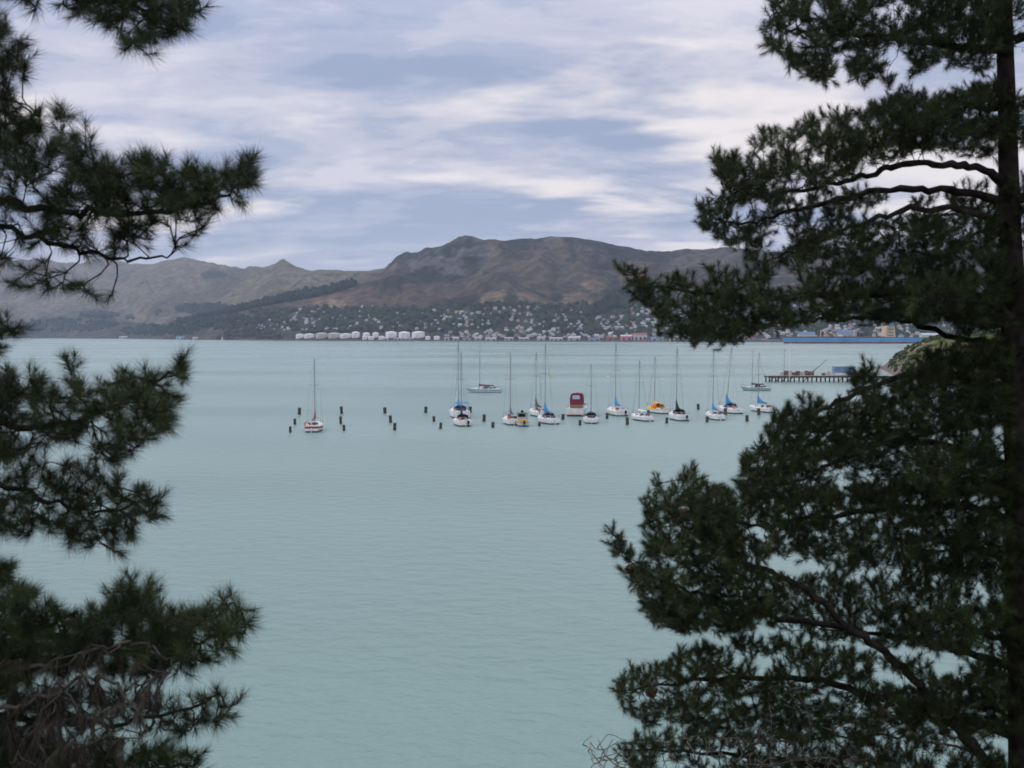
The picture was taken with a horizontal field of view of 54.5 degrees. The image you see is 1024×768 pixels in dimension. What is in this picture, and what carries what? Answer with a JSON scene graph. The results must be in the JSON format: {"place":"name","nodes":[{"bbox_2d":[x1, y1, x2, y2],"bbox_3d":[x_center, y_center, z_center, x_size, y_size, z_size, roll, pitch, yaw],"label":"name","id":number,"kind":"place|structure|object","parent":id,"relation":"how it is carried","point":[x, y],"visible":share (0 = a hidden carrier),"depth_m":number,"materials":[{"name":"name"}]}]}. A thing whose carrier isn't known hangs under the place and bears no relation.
{"place":"outdoors","nodes":[
{"label":"outdoors","id":0,"kind":"place"},
{"bbox_2d":[0,338,1007,767],"bbox_3d":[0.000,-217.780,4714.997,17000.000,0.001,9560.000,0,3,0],"label":"water","id":1,"kind":"structure","parent":0,"point":[420,588],"depth_m":71.91,"materials":[{"name":"teal liquid"}]},
{"bbox_2d":[304,358,323,432],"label":"sailboat","id":2,"kind":"object","parent":1,"relation":"on","point":[313,427],"visible":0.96,"depth_m":148.83,"materials":[{"name":"white paint"}]},
{"bbox_2d":[449,342,469,417],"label":"sailboat","id":3,"kind":"object","parent":1,"relation":"on","point":[457,407],"visible":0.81,"depth_m":174.78,"materials":[{"name":"white paint"}]},
{"bbox_2d":[453,353,471,426],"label":"sailboat","id":4,"kind":"object","parent":1,"relation":"on","point":[461,419],"visible":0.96,"depth_m":159.17,"materials":[{"name":"white paint"}]},
{"bbox_2d":[467,348,501,392],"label":"sailboat","id":5,"kind":"object","parent":1,"relation":"on","point":[479,389],"visible":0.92,"depth_m":249.34,"materials":[{"name":"white paint"}]},
{"bbox_2d":[503,352,519,425],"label":"sailboat","id":6,"kind":"object","parent":1,"relation":"on","point":[508,419],"visible":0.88,"depth_m":161.13,"materials":[{"name":"white paint"}]},
{"bbox_2d":[516,410,528,426],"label":"motorboat","id":7,"kind":"object","parent":1,"relation":"on","point":[522,422],"visible":0.83,"depth_m":157.92,"materials":[{"name":"beige paint"}]},
{"bbox_2d":[529,353,543,416],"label":"sailboat","id":8,"kind":"object","parent":1,"relation":"on","point":[534,411],"visible":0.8,"depth_m":177.55,"materials":[{"name":"white paint"}]},
{"bbox_2d":[537,343,559,424],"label":"sailboat","id":9,"kind":"object","parent":1,"relation":"on","point":[548,417],"visible":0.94,"depth_m":162.72,"materials":[{"name":"white paint"}]},
{"bbox_2d":[566,392,587,415],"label":"motorboat","id":10,"kind":"object","parent":1,"relation":"on","point":[578,405],"visible":0.91,"depth_m":178.28,"materials":[{"name":"red paint"}]},
{"bbox_2d":[583,365,598,423],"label":"sailboat","id":11,"kind":"object","parent":1,"relation":"on","point":[590,417],"visible":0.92,"depth_m":162.28,"materials":[{"name":"white paint"}]},
{"bbox_2d":[607,346,628,415],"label":"sailboat","id":12,"kind":"object","parent":1,"relation":"on","point":[616,411],"visible":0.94,"depth_m":178.68,"materials":[{"name":"white paint"}]},
{"bbox_2d":[631,360,653,421],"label":"sailboat","id":13,"kind":"object","parent":1,"relation":"on","point":[644,417],"visible":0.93,"depth_m":167.69,"materials":[{"name":"white paint"}]},
{"bbox_2d":[647,357,670,413],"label":"sailboat","id":14,"kind":"object","parent":1,"relation":"on","point":[658,408],"visible":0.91,"depth_m":183.36,"materials":[{"name":"yellow paint"}]},
{"bbox_2d":[669,348,689,420],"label":"sailboat","id":15,"kind":"object","parent":1,"relation":"on","point":[677,414],"visible":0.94,"depth_m":168.98,"materials":[{"name":"white paint"}]},
{"bbox_2d":[706,351,725,420],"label":"sailboat","id":16,"kind":"object","parent":1,"relation":"on","point":[716,415],"visible":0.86,"depth_m":170.19,"materials":[{"name":"white paint"}]},
{"bbox_2d":[718,347,743,413],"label":"sailboat","id":17,"kind":"object","parent":1,"relation":"on","point":[731,407],"visible":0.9,"depth_m":184.35,"materials":[{"name":"white paint"}]},
{"bbox_2d":[741,351,770,390],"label":"sailboat","id":18,"kind":"object","parent":1,"relation":"on","point":[763,387],"visible":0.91,"depth_m":257.81,"materials":[{"name":"teal paint"}]},
{"bbox_2d":[750,353,775,412],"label":"sailboat","id":19,"kind":"object","parent":1,"relation":"on","point":[763,408],"visible":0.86,"depth_m":186.88,"materials":[{"name":"white paint"}]},
{"bbox_2d":[764,372,899,381],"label":"jetty","id":20,"kind":"object","parent":1,"relation":"in","point":[807,377],"visible":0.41,"depth_m":304.18,"materials":[{"name":"wood"}]},
{"bbox_2d":[831,366,855,372],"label":"deck shed","id":21,"kind":"structure","parent":20,"relation":"on","point":[838,369],"depth_m":305.64,"materials":[{"name":"blue paint"}]},
{"bbox_2d":[782,323,928,343],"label":"cargo ship","id":22,"kind":"object","parent":1,"relation":"on","point":[888,335],"visible":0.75,"depth_m":1654.99,"materials":[{"name":"blue metal"}]},
{"bbox_2d":[0,235,1023,340],"bbox_3d":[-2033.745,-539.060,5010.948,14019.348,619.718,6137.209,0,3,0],"label":"hills","id":23,"kind":"structure","parent":0,"point":[459,270],"depth_m":3326.64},
{"bbox_2d":[176,277,356,323],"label":"pine plantation","id":24,"kind":"object","parent":23,"relation":"on","point":[305,292],"visible":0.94,"depth_m":3008.60,"materials":[{"name":"green plant"}]},
{"bbox_2d":[296,334,303,338],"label":"storage tank","id":25,"kind":"object","parent":23,"relation":"on","point":[298,336],"visible":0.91,"depth_m":2433.46,"materials":[{"name":"white metal"}]},
{"bbox_2d":[304,333,313,338],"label":"storage tank","id":26,"kind":"object","parent":23,"relation":"on","point":[309,335],"visible":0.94,"depth_m":2420.36,"materials":[{"name":"white metal"}]},
{"bbox_2d":[316,333,327,338],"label":"storage tank","id":27,"kind":"object","parent":23,"relation":"on","point":[321,335],"visible":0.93,"depth_m":2403.43,"materials":[{"name":"white metal"}]},
{"bbox_2d":[8,282,638,335],"bbox_3d":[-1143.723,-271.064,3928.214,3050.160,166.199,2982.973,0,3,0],"label":"hill woodland","id":28,"kind":"object","parent":23,"relation":"on","point":[206,322],"visible":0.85,"depth_m":3609.87,"materials":[{"name":"green plant"}]},
{"bbox_2d":[328,333,340,338],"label":"storage tank","id":29,"kind":"object","parent":23,"relation":"on","point":[333,335],"visible":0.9,"depth_m":2388.97,"materials":[{"name":"white metal"}]},
{"bbox_2d":[340,333,351,337],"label":"storage tank","id":30,"kind":"object","parent":23,"relation":"on","point":[345,335],"visible":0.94,"depth_m":2377.46,"materials":[{"name":"white metal"}]},
{"bbox_2d":[352,331,359,337],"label":"storage tank","id":31,"kind":"object","parent":23,"relation":"on","point":[355,334],"visible":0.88,"depth_m":2369.20,"materials":[{"name":"white metal"}]},
{"bbox_2d":[386,331,396,337],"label":"storage tank","id":32,"kind":"object","parent":23,"relation":"on","point":[391,334],"visible":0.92,"depth_m":2325.78,"materials":[{"name":"white metal"}]},
{"bbox_2d":[394,338,413,339],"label":"shed","id":33,"kind":"structure","parent":23,"relation":"on","point":[403,338],"depth_m":2277.40,"materials":[{"name":"white paint"}]},
{"bbox_2d":[399,331,409,337],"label":"storage tank","id":34,"kind":"object","parent":23,"relation":"on","point":[403,334],"visible":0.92,"depth_m":2312.59,"materials":[{"name":"white metal"}]},
{"bbox_2d":[412,331,424,337],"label":"storage tank","id":35,"kind":"object","parent":23,"relation":"on","point":[418,334],"visible":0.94,"depth_m":2295.57,"materials":[{"name":"white metal"}]},
{"bbox_2d":[504,337,513,339],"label":"shed","id":36,"kind":"structure","parent":23,"relation":"on","point":[508,338],"depth_m":2180.39,"materials":[{"name":"white paint"}]},
{"bbox_2d":[240,339,782,341],"bbox_3d":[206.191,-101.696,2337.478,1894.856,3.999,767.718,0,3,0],"label":"sea wall","id":37,"kind":"structure","parent":23,"relation":"on","point":[497,340],"depth_m":2162.93,"materials":[{"name":"grey stone"}]},
{"bbox_2d":[549,337,562,339],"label":"shed","id":38,"kind":"structure","parent":23,"relation":"on","point":[555,338],"depth_m":2148.03,"materials":[{"name":"white paint"}]},
{"bbox_2d":[568,336,579,340],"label":"port building","id":39,"kind":"structure","parent":23,"relation":"on","point":[573,337],"depth_m":2140.53,"materials":[{"name":"white paint"}]},
{"bbox_2d":[213,289,992,339],"bbox_3d":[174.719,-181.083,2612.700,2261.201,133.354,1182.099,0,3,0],"label":"town woodland","id":40,"kind":"object","parent":23,"relation":"on","point":[411,316],"visible":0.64,"depth_m":2523.77,"materials":[{"name":"green plant"}]},
{"bbox_2d":[606,336,613,339],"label":"port building","id":41,"kind":"structure","parent":23,"relation":"on","point":[609,337],"depth_m":2122.07,"materials":[{"name":"brick"}]},
{"bbox_2d":[238,298,996,337],"bbox_3d":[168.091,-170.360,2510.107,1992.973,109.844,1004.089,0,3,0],"label":"distant houses","id":42,"kind":"structure","parent":23,"relation":"on","point":[836,328],"depth_m":2490.26,"materials":[{"name":"white concrete"}]},
{"bbox_2d":[620,335,631,339],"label":"port building","id":43,"kind":"structure","parent":23,"relation":"on","point":[625,337],"depth_m":2108.24,"materials":[{"name":"red paint"}]},
{"bbox_2d":[633,333,646,339],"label":"port building","id":44,"kind":"structure","parent":23,"relation":"on","point":[638,336],"depth_m":2101.72,"materials":[{"name":"white paint"}]},
{"bbox_2d":[651,337,663,340],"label":"shed","id":45,"kind":"structure","parent":23,"relation":"on","point":[656,338],"depth_m":2085.57,"materials":[{"name":"white paint"}]},
{"bbox_2d":[797,332,814,335],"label":"port building","id":46,"kind":"structure","parent":23,"relation":"on","point":[805,333],"depth_m":2062.42,"materials":[{"name":"blue paint"}]},
{"bbox_2d":[836,330,856,335],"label":"port building","id":47,"kind":"structure","parent":23,"relation":"on","point":[845,332],"depth_m":2054.75,"materials":[{"name":"blue paint"}]},
{"bbox_2d":[919,333,937,336],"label":"port building","id":48,"kind":"structure","parent":23,"relation":"on","point":[926,334],"depth_m":2022.67,"materials":[{"name":"white paint"}]},
{"bbox_2d":[0,0,1023,270],"label":"sky","id":49,"kind":"structure","parent":0,"point":[387,129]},
{"bbox_2d":[880,333,998,382],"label":"headland","id":50,"kind":"structure","parent":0,"point":[889,369],"depth_m":355.76,"materials":[{"name":"green plant"}]},
{"bbox_2d":[887,330,1000,371],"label":"headland scrub","id":51,"kind":"object","parent":50,"relation":"on","point":[901,354],"visible":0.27,"depth_m":365.39,"materials":[{"name":"green plant"}]},
{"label":"hillside","id":52,"kind":"structure","parent":0,"visible":0},
{"bbox_2d":[0,0,268,767],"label":"pine tree","id":53,"kind":"object","parent":52,"relation":"on","point":[87,643],"visible":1,"depth_m":6.60,"materials":[{"name":"green plant"}]},
{"bbox_2d":[582,0,1023,767],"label":"pine tree","id":54,"kind":"object","parent":52,"relation":"on","point":[972,384],"visible":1,"depth_m":10.40,"materials":[{"name":"green plant"}]}
]}

